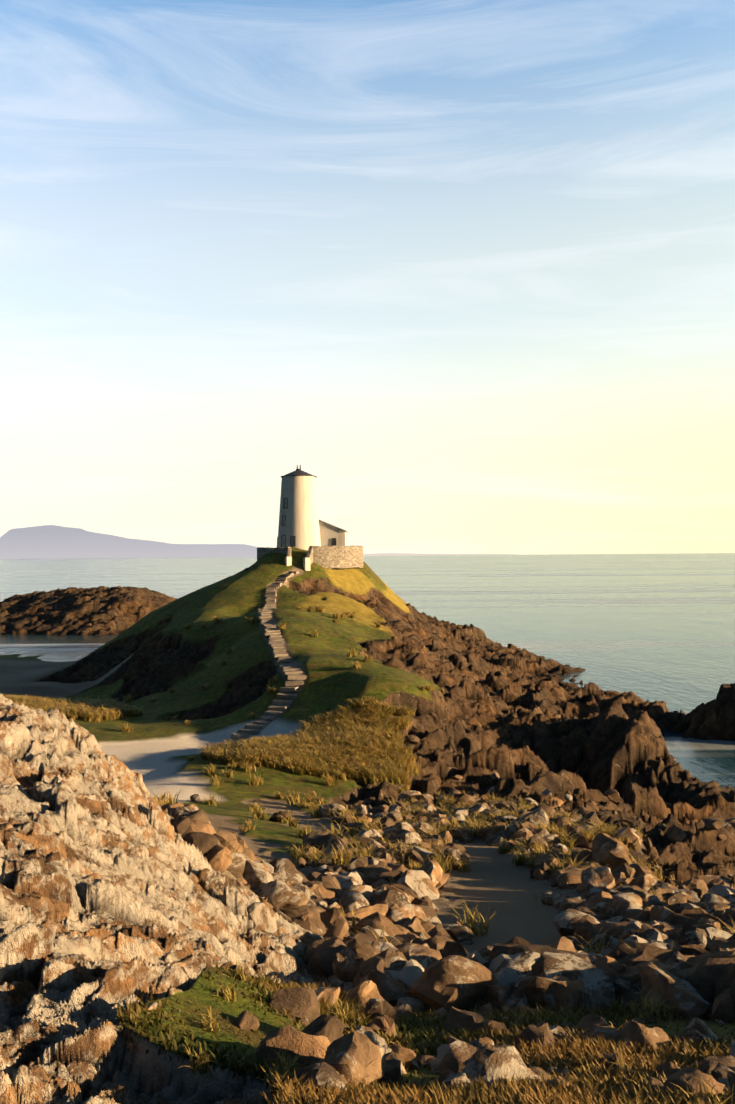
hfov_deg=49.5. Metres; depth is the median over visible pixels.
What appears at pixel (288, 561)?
gate post
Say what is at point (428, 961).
boulders
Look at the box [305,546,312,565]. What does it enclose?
entrance wall
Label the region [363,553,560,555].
hills
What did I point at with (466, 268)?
sky
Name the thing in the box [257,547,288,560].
enclosure wall
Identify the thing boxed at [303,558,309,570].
gate post
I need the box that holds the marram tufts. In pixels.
[1,605,734,1103]
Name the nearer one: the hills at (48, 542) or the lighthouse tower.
the lighthouse tower
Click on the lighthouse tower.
(302, 526)
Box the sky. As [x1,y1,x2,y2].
[0,0,734,554]
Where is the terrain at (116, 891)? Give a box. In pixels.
[0,547,734,1103]
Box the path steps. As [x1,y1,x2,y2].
[230,571,306,740]
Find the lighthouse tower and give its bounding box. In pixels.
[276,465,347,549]
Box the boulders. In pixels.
[113,735,734,1103]
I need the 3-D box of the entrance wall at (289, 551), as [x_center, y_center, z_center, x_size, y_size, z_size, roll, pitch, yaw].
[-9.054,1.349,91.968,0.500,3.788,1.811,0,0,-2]
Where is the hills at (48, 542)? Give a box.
[0,525,260,558]
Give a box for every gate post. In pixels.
[285,557,291,565]
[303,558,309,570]
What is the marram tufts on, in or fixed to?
on the terrain at (116, 891)
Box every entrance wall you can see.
[286,547,291,556]
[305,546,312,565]
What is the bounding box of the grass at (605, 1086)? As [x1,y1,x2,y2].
[116,961,733,1103]
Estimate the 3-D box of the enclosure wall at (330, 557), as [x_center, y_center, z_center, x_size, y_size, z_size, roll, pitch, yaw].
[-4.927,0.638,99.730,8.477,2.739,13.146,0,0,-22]
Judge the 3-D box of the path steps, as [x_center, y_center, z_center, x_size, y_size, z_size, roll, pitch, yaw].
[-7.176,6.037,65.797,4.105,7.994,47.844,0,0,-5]
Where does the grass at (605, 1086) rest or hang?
on the terrain at (116, 891)
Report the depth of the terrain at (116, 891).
29.56 m
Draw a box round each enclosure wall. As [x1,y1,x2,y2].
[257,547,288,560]
[312,545,362,568]
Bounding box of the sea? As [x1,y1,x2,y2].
[0,553,734,788]

